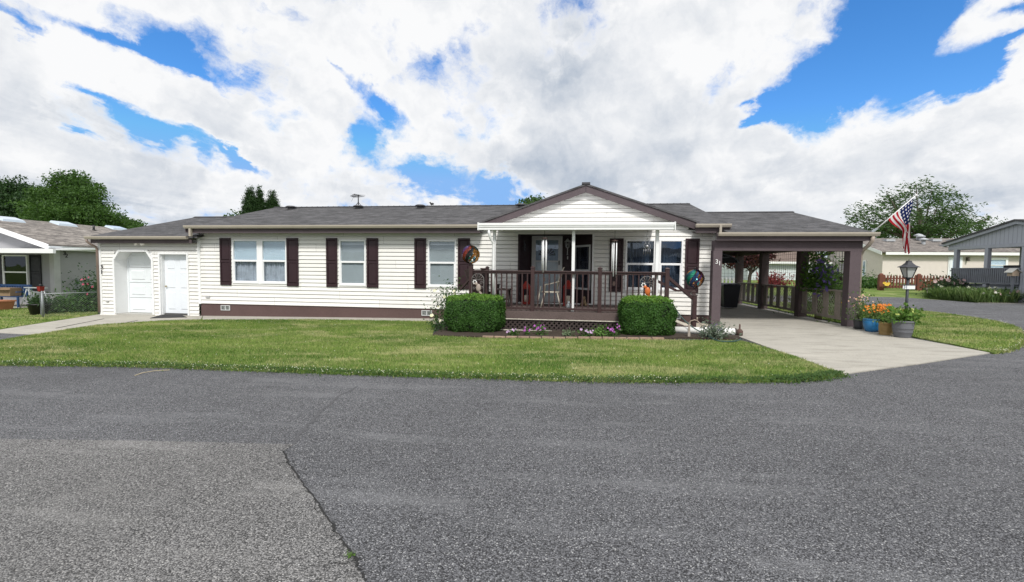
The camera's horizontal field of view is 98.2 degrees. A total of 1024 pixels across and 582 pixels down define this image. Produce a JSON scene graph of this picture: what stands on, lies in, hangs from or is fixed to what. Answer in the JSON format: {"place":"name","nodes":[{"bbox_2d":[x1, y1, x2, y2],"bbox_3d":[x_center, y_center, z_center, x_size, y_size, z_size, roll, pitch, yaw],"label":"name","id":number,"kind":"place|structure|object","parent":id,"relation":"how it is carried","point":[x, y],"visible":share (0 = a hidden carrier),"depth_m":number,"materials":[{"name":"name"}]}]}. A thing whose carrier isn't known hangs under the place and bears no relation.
{"place":"outdoors","nodes":[
{"label":"outdoors","id":0,"kind":"place"},
{"bbox_2d":[0,307,97,328],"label":"side yard","id":1,"kind":"structure","parent":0,"point":[30,318],"depth_m":14.34,"materials":[{"name":"green plant"}]},
{"bbox_2d":[0,300,16,309],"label":"terracotta planter","id":2,"kind":"object","parent":1,"relation":"on","point":[6,304],"visible":0.81,"depth_m":17.57,"materials":[{"name":"orange ceramic"}]},
{"bbox_2d":[20,287,47,307],"bbox_3d":[-19.523,0.277,18.162,1.187,0.864,0.272,1,3,8],"label":"folding trestle","id":3,"kind":"object","parent":1,"relation":"on","point":[31,293],"visible":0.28,"depth_m":18.14,"materials":[{"name":"metal"}]},
{"bbox_2d":[26,303,50,314],"bbox_3d":[-16.716,0.637,15.671,0.620,0.380,0.620,1,3,8],"label":"black planter","id":4,"kind":"object","parent":1,"relation":"on","point":[33,309],"visible":0.66,"depth_m":15.46,"materials":[{"name":"plastic"}]},
{"bbox_2d":[23,289,54,306],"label":"potted plant","id":5,"kind":"object","parent":4,"relation":"on","point":[34,300],"visible":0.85,"depth_m":15.58,"materials":[{"name":"green plant"}]},
{"bbox_2d":[36,284,44,292],"bbox_3d":[-18.872,0.251,17.768,0.220,1.080,0.209,1,3,8],"label":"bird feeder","id":6,"kind":"object","parent":1,"relation":"on","point":[40,287],"visible":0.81,"depth_m":17.70,"materials":[{"name":"red plastic"}]},
{"bbox_2d":[41,291,99,316],"bbox_3d":[-15.122,0.420,15.220,0.058,0.914,1.444,3,3,35],"label":"chain link fence","id":7,"kind":"object","parent":1,"relation":"on","point":[42,304],"visible":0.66,"depth_m":14.98,"materials":[{"name":"metal"}]},
{"bbox_2d":[0,313,201,334],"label":"garage drive","id":8,"kind":"structure","parent":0,"point":[45,327],"depth_m":13.28,"materials":[{"name":"concrete"}]},
{"bbox_2d":[152,315,185,317],"bbox_3d":[-11.396,0.849,14.911,1.216,0.035,1.018,0,3,-15],"label":"door mat","id":9,"kind":"object","parent":8,"relation":"on","point":[170,316],"depth_m":14.76,"materials":[{"name":"grey rubber"}]},
{"bbox_2d":[0,439,364,581],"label":"worn road","id":10,"kind":"structure","parent":0,"point":[118,511],"depth_m":2.78,"materials":[{"name":"grey asphalt"}]},
{"bbox_2d":[282,450,367,580],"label":"road crack","id":11,"kind":"object","parent":10,"relation":"on","point":[334,529],"visible":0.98,"depth_m":2.69,"materials":[{"name":"black asphalt"}]},
{"bbox_2d":[202,316,442,323],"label":"front walk","id":12,"kind":"structure","parent":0,"point":[302,318],"depth_m":14.14,"materials":[{"name":"concrete"}]},
{"bbox_2d":[0,318,856,385],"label":"lawn","id":13,"kind":"structure","parent":0,"point":[520,365],"depth_m":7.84,"materials":[{"name":"green plant"}]},
{"bbox_2d":[432,327,739,339],"bbox_3d":[1.596,1.005,10.648,7.199,0.133,1.817,1,3,8],"label":"flower bed","id":14,"kind":"object","parent":13,"relation":"on","point":[550,333],"visible":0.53,"depth_m":10.21,"materials":[{"name":"soil"}]},
{"bbox_2d":[423,313,446,331],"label":"rose bush","id":15,"kind":"object","parent":14,"relation":"on","point":[434,323],"visible":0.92,"depth_m":11.06,"materials":[{"name":"green plant"}]},
{"bbox_2d":[420,277,466,328],"bbox_3d":[-1.628,0.269,11.882,1.620,1.398,1.570,1,3,8],"label":"rose bush","id":16,"kind":"object","parent":14,"relation":"on","point":[454,290],"visible":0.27,"depth_m":11.79,"materials":[{"name":"green plant"}]},
{"bbox_2d":[443,292,505,332],"bbox_3d":[-0.926,0.532,11.132,1.657,1.010,1.188,1,3,8],"label":"clipped hedge","id":17,"kind":"object","parent":14,"relation":"on","point":[474,312],"visible":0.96,"depth_m":10.67,"materials":[{"name":"green plant"}]},
{"bbox_2d":[506,328,519,335],"bbox_3d":[0.025,0.940,10.244,0.325,0.188,0.352,1,3,8],"label":"petunia","id":18,"kind":"object","parent":14,"relation":"on","point":[514,331],"visible":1,"depth_m":10.24,"materials":[{"name":"white plant"}]},
{"bbox_2d":[523,326,532,334],"bbox_3d":[0.344,0.910,10.313,0.299,0.235,0.185,0,3,-8],"label":"petunia","id":19,"kind":"object","parent":14,"relation":"on","point":[526,330],"visible":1,"depth_m":10.29,"materials":[{"name":"purple plant"}]},
{"bbox_2d":[530,322,548,334],"bbox_3d":[0.642,0.869,10.297,0.696,0.336,0.474,0,3,-13],"label":"petunia","id":20,"kind":"object","parent":14,"relation":"on","point":[541,328],"visible":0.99,"depth_m":10.26,"materials":[{"name":"green plant"}]},
{"bbox_2d":[562,328,575,335],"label":"bedding plant","id":21,"kind":"object","parent":14,"relation":"on","point":[567,333],"visible":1,"depth_m":10.08,"materials":[{"name":"green plant"}]},
{"bbox_2d":[573,328,597,336],"bbox_3d":[1.665,0.938,10.032,0.551,0.212,0.343,1,3,8],"label":"petunia","id":22,"kind":"object","parent":14,"relation":"on","point":[587,332],"visible":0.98,"depth_m":10.01,"materials":[{"name":"white plant"}]},
{"bbox_2d":[589,324,610,336],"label":"bedding plant","id":23,"kind":"object","parent":14,"relation":"on","point":[601,333],"visible":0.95,"depth_m":10.00,"materials":[{"name":"green plant"}]},
{"bbox_2d":[605,325,617,336],"bbox_3d":[2.256,0.907,10.031,0.336,0.265,0.352,1,3,8],"label":"petunia","id":24,"kind":"object","parent":14,"relation":"on","point":[612,332],"visible":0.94,"depth_m":10.01,"materials":[{"name":"green plant"}]},
{"bbox_2d":[616,293,678,335],"bbox_3d":[3.169,0.551,10.483,1.384,1.005,1.205,1,3,8],"label":"clipped hedge","id":25,"kind":"object","parent":14,"relation":"on","point":[652,315],"visible":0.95,"depth_m":10.02,"materials":[{"name":"green plant"}]},
{"bbox_2d":[690,316,741,340],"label":"lavender","id":26,"kind":"object","parent":14,"relation":"on","point":[712,332],"visible":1,"depth_m":9.71,"materials":[{"name":"green plant"}]},
{"bbox_2d":[677,311,740,341],"bbox_3d":[4.176,0.714,9.780,0.614,0.603,1.591,-2,4,-38],"label":"garden hose","id":27,"kind":"object","parent":13,"relation":"on","point":[705,334],"visible":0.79,"depth_m":9.58,"materials":[{"name":"grey rubber"}]},
{"bbox_2d":[497,288,510,306],"bbox_3d":[-0.293,0.182,12.277,0.520,0.500,0.440,1,3,8],"label":"side table","id":28,"kind":"object","parent":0,"point":[508,294],"visible":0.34,"depth_m":12.12,"materials":[{"name":"brown wood"}]},
{"bbox_2d":[0,295,1023,581],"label":"road","id":29,"kind":"structure","parent":0,"point":[912,473],"depth_m":3.60,"materials":[{"name":"grey asphalt"}]},
{"bbox_2d":[292,386,357,443],"bbox_3d":[-2.051,1.313,4.902,0.143,0.006,1.962,0,3,-4],"label":"road seam","id":30,"kind":"object","parent":29,"relation":"on","point":[306,426],"visible":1,"depth_m":4.65,"materials":[{"name":"grey asphalt"}]},
{"bbox_2d":[0,0,1023,264],"label":"sky","id":31,"kind":"structure","parent":0,"point":[804,107],"materials":[{"name":"white"}]},
{"bbox_2d":[137,271,977,318],"bbox_3d":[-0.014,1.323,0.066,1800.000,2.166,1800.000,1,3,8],"label":"ground","id":32,"kind":"structure","parent":0,"point":[893,292],"depth_m":26.29,"materials":[{"name":"green plant"}]},
{"bbox_2d":[0,174,38,218],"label":"broadleaf tree","id":33,"kind":"object","parent":32,"relation":"on","point":[12,190],"visible":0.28,"depth_m":48.58,"materials":[{"name":"green plant"}]},
{"bbox_2d":[28,288,44,315],"bbox_3d":[-17.479,0.429,16.280,5.046,0.903,0.057,3,4,39],"label":"chain link fence","id":34,"kind":"object","parent":32,"relation":"on","point":[29,292],"visible":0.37,"depth_m":16.55,"materials":[{"name":"metal"}]},
{"bbox_2d":[47,292,71,311],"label":"shrub","id":35,"kind":"object","parent":32,"relation":"on","point":[55,306],"visible":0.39,"depth_m":16.35,"materials":[{"name":"green plant"}]},
{"bbox_2d":[48,282,97,313],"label":"shrub","id":36,"kind":"object","parent":32,"relation":"on","point":[75,307],"visible":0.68,"depth_m":16.35,"materials":[{"name":"green plant"}]},
{"bbox_2d":[4,168,143,228],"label":"broadleaf tree","id":37,"kind":"object","parent":32,"relation":"on","point":[72,198],"visible":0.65,"depth_m":44.13,"materials":[{"name":"green plant"}]},
{"bbox_2d":[56,263,97,312],"bbox_3d":[-16.062,-0.122,16.886,2.544,1.907,1.952,1,3,8],"label":"rose bush","id":38,"kind":"object","parent":32,"relation":"on","point":[85,287],"visible":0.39,"depth_m":16.70,"materials":[{"name":"green plant"}]},
{"bbox_2d":[116,215,147,228],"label":"broadleaf tree","id":39,"kind":"object","parent":32,"relation":"on","point":[132,221],"visible":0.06,"depth_m":52.09,"materials":[{"name":"green plant"}]},
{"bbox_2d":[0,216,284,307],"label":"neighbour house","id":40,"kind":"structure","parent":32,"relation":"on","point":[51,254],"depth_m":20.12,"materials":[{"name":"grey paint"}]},
{"bbox_2d":[0,284,31,306],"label":"blue bench","id":41,"kind":"object","parent":40,"relation":"on","point":[23,290],"visible":0.52,"depth_m":18.87,"materials":[{"name":"paint"}]},
{"bbox_2d":[0,287,21,295],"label":"cardboard box","id":42,"kind":"object","parent":41,"relation":"on","point":[7,291],"visible":0.98,"depth_m":18.49,"materials":[{"name":"brown cardboard"}]},
{"bbox_2d":[2,255,29,287],"bbox_3d":[-22.434,-0.822,20.058,1.340,1.600,0.114,1,3,8],"label":"window","id":43,"kind":"structure","parent":40,"relation":"in","point":[15,268],"depth_m":20.04,"materials":[{"name":"white plastic"}]},
{"bbox_2d":[238,184,259,243],"bbox_3d":[-20.200,-4.069,34.282,1.994,8.367,1.454,1,3,8],"label":"columnar evergreen","id":44,"kind":"object","parent":32,"relation":"on","point":[249,202],"visible":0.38,"depth_m":33.96,"materials":[{"name":"green plant"}]},
{"bbox_2d":[255,184,266,210],"bbox_3d":[-19.648,-4.096,34.614,1.293,8.399,1.098,1,3,8],"label":"columnar evergreen","id":45,"kind":"object","parent":32,"relation":"on","point":[260,196],"visible":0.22,"depth_m":34.37,"materials":[{"name":"green plant"}]},
{"bbox_2d":[262,189,281,251],"bbox_3d":[-18.860,-3.944,34.919,1.802,8.081,1.452,1,3,8],"label":"columnar evergreen","id":46,"kind":"object","parent":32,"relation":"on","point":[272,201],"visible":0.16,"depth_m":34.62,"materials":[{"name":"green plant"}]},
{"bbox_2d":[83,182,738,321],"bbox_3d":[-2.995,-1.228,16.920,22.550,4.395,11.212,1,3,8],"label":"manufactured home","id":47,"kind":"object","parent":32,"relation":"on","point":[361,261],"visible":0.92,"depth_m":14.19,"materials":[{"name":"plastic"}]},
{"bbox_2d":[127,252,165,312],"bbox_3d":[-12.988,-0.299,15.799,1.580,2.160,0.060,1,3,8],"label":"garage door","id":48,"kind":"structure","parent":47,"relation":"in","point":[135,260],"depth_m":15.82,"materials":[{"name":"white metal"}]},
{"bbox_2d":[164,255,192,312],"bbox_3d":[-11.530,-0.237,15.290,1.010,2.018,0.118,1,3,8],"label":"side door","id":49,"kind":"structure","parent":47,"relation":"in","point":[175,265],"depth_m":15.31,"materials":[{"name":"white metal"}]},
{"bbox_2d":[232,239,258,283],"bbox_3d":[-8.858,-0.981,14.803,0.954,1.460,0.166,1,3,8],"label":"window","id":50,"kind":"structure","parent":47,"relation":"in","point":[244,269],"depth_m":14.81,"materials":[{"name":"white plastic"}]},
{"bbox_2d":[261,240,286,283],"bbox_3d":[-7.828,-0.963,14.662,0.921,1.460,0.166,1,3,8],"label":"window","id":51,"kind":"structure","parent":47,"relation":"in","point":[274,271],"depth_m":14.67,"materials":[{"name":"white plastic"}]},
{"bbox_2d":[339,240,365,285],"bbox_3d":[-5.115,-0.905,14.265,0.916,1.480,0.114,1,3,8],"label":"window","id":52,"kind":"structure","parent":47,"relation":"in","point":[358,247],"depth_m":14.28,"materials":[{"name":"white plastic"}]},
{"bbox_2d":[428,240,456,287],"bbox_3d":[-2.181,-0.854,13.864,0.917,1.480,0.114,1,3,8],"label":"window","id":53,"kind":"structure","parent":47,"relation":"in","point":[442,244],"depth_m":13.87,"materials":[{"name":"white plastic"}]},
{"bbox_2d":[541,233,547,280],"bbox_3d":[0.799,-0.863,10.944,0.160,1.256,0.160,1,3,8],"label":"wind chime","id":54,"kind":"object","parent":47,"relation":"hanging from","point":[544,254],"visible":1,"depth_m":10.93,"materials":[{"name":"silver metal"}]},
{"bbox_2d":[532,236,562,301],"bbox_3d":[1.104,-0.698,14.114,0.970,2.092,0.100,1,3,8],"label":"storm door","id":55,"kind":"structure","parent":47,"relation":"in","point":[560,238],"depth_m":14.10,"materials":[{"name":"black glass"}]},
{"bbox_2d":[535,240,560,295],"bbox_3d":[1.114,-0.676,14.188,0.850,2.042,0.052,1,3,8],"label":"front door","id":56,"kind":"structure","parent":47,"relation":"in","point":[552,245],"depth_m":14.16,"materials":[{"name":"glass"}]},
{"bbox_2d":[611,240,617,285],"bbox_3d":[2.481,-0.796,10.736,0.160,1.333,0.160,1,3,8],"label":"wind chime","id":57,"kind":"object","parent":47,"relation":"hanging from","point":[613,254],"visible":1,"depth_m":10.71,"materials":[{"name":"silver metal"}]},
{"bbox_2d":[624,239,654,290],"bbox_3d":[3.782,-0.772,13.180,0.857,1.490,0.375,1,3,8],"label":"window","id":58,"kind":"structure","parent":47,"relation":"in","point":[635,260],"depth_m":13.31,"materials":[{"name":"white plastic"}]},
{"bbox_2d":[658,239,683,290],"bbox_3d":[4.641,-0.757,13.063,0.674,1.490,0.376,1,3,8],"label":"window","id":59,"kind":"structure","parent":47,"relation":"in","point":[669,250],"depth_m":13.18,"materials":[{"name":"white plastic"}]},
{"bbox_2d":[518,193,546,204],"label":"broadleaf tree","id":60,"kind":"object","parent":32,"relation":"on","point":[528,200],"visible":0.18,"depth_m":44.35,"materials":[{"name":"green plant"}]},
{"bbox_2d":[459,264,697,330],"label":"porch deck","id":61,"kind":"structure","parent":32,"relation":"on","point":[521,316],"depth_m":10.97,"materials":[{"name":"brown wood"}]},
{"bbox_2d":[461,243,479,263],"bbox_3d":[-1.048,-0.923,11.216,0.454,0.558,0.472,1,3,8],"label":"wind spinner","id":62,"kind":"object","parent":61,"relation":"on","point":[468,250],"visible":1,"depth_m":11.11,"materials":[{"name":"multicoloured metal"}]},
{"bbox_2d":[471,274,483,293],"bbox_3d":[-0.865,0.172,11.151,0.325,1.220,0.057,1,3,8],"label":"bird ornament","id":63,"kind":"object","parent":61,"relation":"attached to","point":[478,287],"visible":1,"depth_m":11.13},
{"bbox_2d":[464,268,500,294],"bbox_3d":[-0.868,-0.128,12.680,0.820,1.037,0.770,2,3,28],"label":"slatted chair","id":64,"kind":"object","parent":61,"relation":"on","point":[466,271],"visible":0.3,"depth_m":12.59,"materials":[{"name":"brown wood"}]},
{"bbox_2d":[523,279,530,303],"bbox_3d":[0.429,0.017,13.282,0.283,0.745,0.283,1,3,8],"label":"lantern","id":65,"kind":"object","parent":61,"relation":"on","point":[525,296],"visible":0.67,"depth_m":13.20,"materials":[{"name":"red paint"}]},
{"bbox_2d":[540,267,564,306],"bbox_3d":[1.127,-0.108,12.270,0.651,1.122,0.612,1,3,8],"label":"round back chair","id":66,"kind":"object","parent":61,"relation":"on","point":[557,292],"visible":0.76,"depth_m":12.08,"materials":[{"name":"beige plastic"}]},
{"bbox_2d":[563,278,570,305],"bbox_3d":[1.619,0.022,12.815,0.306,0.805,0.306,1,3,8],"label":"lantern","id":67,"kind":"object","parent":61,"relation":"on","point":[568,286],"visible":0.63,"depth_m":12.71,"materials":[{"name":"red paint"}]},
{"bbox_2d":[639,276,653,296],"bbox_3d":[3.211,0.250,10.594,0.325,1.206,0.057,1,3,8],"label":"bird ornament","id":68,"kind":"object","parent":61,"relation":"attached to","point":[647,290],"visible":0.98,"depth_m":10.57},
{"bbox_2d":[685,267,704,288],"bbox_3d":[4.530,-0.311,10.983,0.439,0.548,0.462,1,3,8],"label":"wind spinner","id":69,"kind":"object","parent":61,"relation":"on","point":[695,273],"visible":1,"depth_m":10.91,"materials":[{"name":"multicoloured metal"}]},
{"bbox_2d":[672,327,736,334],"bbox_3d":[4.468,0.930,10.377,1.437,0.182,0.173,1,3,15],"label":"drain pipe","id":70,"kind":"object","parent":32,"relation":"on","point":[684,330],"visible":0.55,"depth_m":10.37,"materials":[{"name":"white plastic"}]},
{"bbox_2d":[721,277,734,282],"bbox_3d":[15.276,-0.530,31.227,1.465,0.850,0.070,1,3,8],"label":"picket fence","id":71,"kind":"object","parent":32,"relation":"on","point":[726,279],"visible":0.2,"depth_m":31.20,"materials":[{"name":"white wood"}]},
{"bbox_2d":[722,253,780,289],"bbox_3d":[14.905,-1.479,28.283,4.084,3.352,2.570,1,3,8],"label":"purple plum tree","id":72,"kind":"object","parent":32,"relation":"on","point":[751,259],"visible":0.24,"depth_m":27.91,"materials":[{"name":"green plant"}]},
{"bbox_2d":[754,269,794,287],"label":"maroon shrub","id":73,"kind":"object","parent":32,"relation":"on","point":[780,281],"visible":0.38,"depth_m":31.88,"materials":[{"name":"red plant"}]},
{"bbox_2d":[721,252,832,279],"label":"white garage","id":74,"kind":"structure","parent":32,"relation":"on","point":[776,265],"depth_m":42.89,"materials":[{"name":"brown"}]},
{"bbox_2d":[756,267,795,279],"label":"garage door","id":75,"kind":"structure","parent":74,"relation":"in","point":[791,270],"depth_m":42.71,"materials":[{"name":"white metal"}]},
{"bbox_2d":[767,283,868,314],"bbox_3d":[10.368,0.244,15.124,3.143,1.178,2.761,0,3,-13],"label":"border plant","id":76,"kind":"object","parent":32,"relation":"on","point":[810,302],"visible":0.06,"depth_m":15.15,"materials":[{"name":"green plant"}]},
{"bbox_2d":[809,256,874,303],"bbox_3d":[14.069,-0.620,19.473,3.201,2.516,2.438,1,3,8],"label":"shrub","id":77,"kind":"object","parent":32,"relation":"on","point":[842,279],"visible":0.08,"depth_m":19.17,"materials":[{"name":"green plant"}]},
{"bbox_2d":[842,272,899,288],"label":"border plant","id":78,"kind":"object","parent":32,"relation":"on","point":[872,282],"visible":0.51,"depth_m":30.04,"materials":[{"name":"green plant"}]},
{"bbox_2d":[877,273,950,289],"bbox_3d":[25.302,-0.489,27.874,4.112,1.220,0.200,1,3,8],"label":"picket fence","id":79,"kind":"object","parent":32,"relation":"on","point":[882,278],"visible":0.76,"depth_m":27.90,"materials":[{"name":"brown wood"}]},
{"bbox_2d":[825,234,1019,282],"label":"cream house","id":80,"kind":"structure","parent":32,"relation":"on","point":[927,256],"depth_m":35.82,"materials":[{"name":"paint"}]},
{"bbox_2d":[862,260,866,276],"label":"window","id":81,"kind":"structure","parent":80,"relation":"in","point":[864,264],"depth_m":38.30,"materials":[{"name":"white paint"}]},
{"bbox_2d":[949,258,961,276],"bbox_3d":[35.382,-1.583,35.359,0.824,2.164,0.115,1,3,8],"label":"door","id":82,"kind":"structure","parent":80,"relation":"in","point":[951,259],"depth_m":35.40,"materials":[{"name":"white glass"}]},
{"bbox_2d":[991,258,1007,267],"bbox_3d":[38.316,-2.005,34.987,1.362,1.231,0.114,1,3,8],"label":"window","id":83,"kind":"structure","parent":80,"relation":"in","point":[994,264],"depth_m":34.97,"materials":[{"name":"white plastic"}]},
{"bbox_2d":[843,174,1006,237],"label":"windblown tree","id":84,"kind":"object","parent":32,"relation":"on","point":[928,227],"visible":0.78,"depth_m":49.44,"materials":[{"name":"green plant"}]},
{"bbox_2d":[915,271,982,294],"bbox_3d":[22.443,-0.388,22.817,3.058,1.313,2.385,1,3,8],"label":"shrub","id":85,"kind":"object","parent":32,"relation":"on","point":[954,282],"visible":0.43,"depth_m":22.66,"materials":[{"name":"green plant"}]},
{"bbox_2d":[922,285,1023,302],"bbox_3d":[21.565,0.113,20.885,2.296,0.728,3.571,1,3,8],"label":"iris bed","id":86,"kind":"object","parent":32,"relation":"on","point":[962,294],"visible":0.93,"depth_m":20.05,"materials":[{"name":"green plant"}]},
{"bbox_2d":[941,219,1023,302],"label":"blue grey house","id":87,"kind":"structure","parent":32,"relation":"on","point":[1009,234],"depth_m":21.07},
{"bbox_2d":[720,304,989,374],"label":"driveway","id":88,"kind":"structure","parent":0,"point":[849,350],"depth_m":9.04,"materials":[{"name":"concrete"}]},
{"bbox_2d":[721,283,740,307],"bbox_3d":[8.437,0.178,17.263,0.652,0.980,0.755,1,3,8],"label":"dustbin","id":89,"kind":"object","parent":88,"relation":"on","point":[730,292],"visible":0.77,"depth_m":16.96,"materials":[{"name":"black plastic"}]},
{"bbox_2d":[737,324,742,335],"bbox_3d":[5.219,0.887,10.165,0.150,0.270,0.143,1,3,8],"label":"hose guide","id":90,"kind":"object","parent":88,"relation":"on","point":[739,330],"visible":0.92,"depth_m":10.12,"materials":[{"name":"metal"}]},
{"bbox_2d":[707,211,880,326],"bbox_3d":[8.040,-1.034,16.165,4.006,3.715,9.520,1,3,8],"label":"carport","id":91,"kind":"object","parent":88,"relation":"on","point":[764,234],"visible":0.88,"depth_m":12.12,"materials":[{"name":"grey"}]},
{"bbox_2d":[794,251,842,319],"bbox_3d":[9.169,-0.193,12.989,0.951,2.285,2.088,1,3,8],"label":"clematis","id":92,"kind":"object","parent":91,"relation":"attached to","point":[822,279],"visible":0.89,"depth_m":13.10,"materials":[{"name":"green plant"}]},
{"bbox_2d":[839,261,843,279],"bbox_3d":[8.906,-0.812,11.974,0.130,1.051,0.130,1,3,8],"label":"wind chime","id":93,"kind":"object","parent":91,"relation":"hanging from","point":[841,266],"visible":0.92,"depth_m":11.97,"materials":[{"name":"silver metal"}]},
{"bbox_2d":[871,194,917,253],"bbox_3d":[9.544,-1.649,11.113,0.875,1.477,0.290,2,3,32],"label":"flag","id":94,"kind":"object","parent":91,"relation":"attached to","point":[899,218],"visible":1,"depth_m":10.97,"materials":[{"name":"fabric"}]},
{"bbox_2d":[853,319,862,328],"bbox_3d":[8.752,0.832,11.200,0.236,0.247,0.236,1,3,8],"label":"flower pot","id":95,"kind":"object","parent":88,"relation":"on","point":[858,324],"visible":0.77,"depth_m":11.13,"materials":[{"name":"ceramic"}]},
{"bbox_2d":[843,281,879,320],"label":"potted flowers","id":96,"kind":"object","parent":95,"relation":"in","point":[857,309],"visible":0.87,"depth_m":11.17,"materials":[{"name":"green plant"}]},
{"bbox_2d":[863,318,879,331],"bbox_3d":[8.699,0.826,10.720,0.358,0.306,0.358,1,3,8],"label":"flower pot","id":97,"kind":"object","parent":88,"relation":"on","point":[869,325],"visible":0.75,"depth_m":10.62,"materials":[{"name":"blue ceramic"}]},
{"bbox_2d":[854,300,891,321],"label":"potted flowers","id":98,"kind":"object","parent":97,"relation":"in","point":[881,307],"visible":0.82,"depth_m":10.61,"materials":[{"name":"orange plant"}]},
{"bbox_2d":[878,321,892,334],"bbox_3d":[8.618,0.860,10.223,0.289,0.287,0.289,1,3,8],"label":"flower pot","id":99,"kind":"object","parent":88,"relation":"on","point":[884,328],"visible":0.77,"depth_m":10.14,"materials":[{"name":"ceramic"}]},
{"bbox_2d":[874,312,891,322],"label":"potted plant","id":100,"kind":"object","parent":99,"relation":"on","point":[880,317],"visible":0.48,"depth_m":10.22,"materials":[{"name":"green plant"}]},
{"bbox_2d":[891,319,914,337],"bbox_3d":[8.656,0.836,9.822,0.414,0.374,0.414,1,3,8],"label":"flower pot","id":101,"kind":"object","parent":88,"relation":"on","point":[902,330],"visible":0.89,"depth_m":9.69,"materials":[{"name":"metal"}]},
{"bbox_2d":[881,302,932,323],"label":"potted plant","id":102,"kind":"object","parent":101,"relation":"in","point":[906,314],"visible":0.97,"depth_m":9.71,"materials":[{"name":"green plant"}]},
{"bbox_2d":[742,301,1023,353],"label":"side lawn","id":103,"kind":"structure","parent":0,"point":[955,343],"depth_m":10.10,"materials":[{"name":"green plant"}]},
{"bbox_2d":[802,292,922,322],"bbox_3d":[9.831,0.491,12.729,2.769,0.946,1.878,1,3,8],"label":"daylily","id":104,"kind":"object","parent":103,"relation":"on","point":[860,311],"visible":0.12,"depth_m":12.65,"materials":[{"name":"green plant"}]},
{"bbox_2d":[898,260,918,308],"bbox_3d":[9.268,0.131,10.404,0.300,1.768,0.300,1,3,8],"label":"lamp post","id":105,"kind":"object","parent":103,"relation":"on","point":[908,268],"visible":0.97,"depth_m":10.34,"materials":[{"name":"black metal"}]},
{"bbox_2d":[980,302,1023,303],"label":"neighbour drive","id":106,"kind":"structure","parent":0,"point":[1004,302],"depth_m":19.68,"materials":[{"name":"asphalt"}]},
{"bbox_2d":[1004,268,1022,302],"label":"bird house","id":107,"kind":"structure","parent":106,"relation":"on","point":[1012,272],"depth_m":19.50,"materials":[{"name":"brown wood"}]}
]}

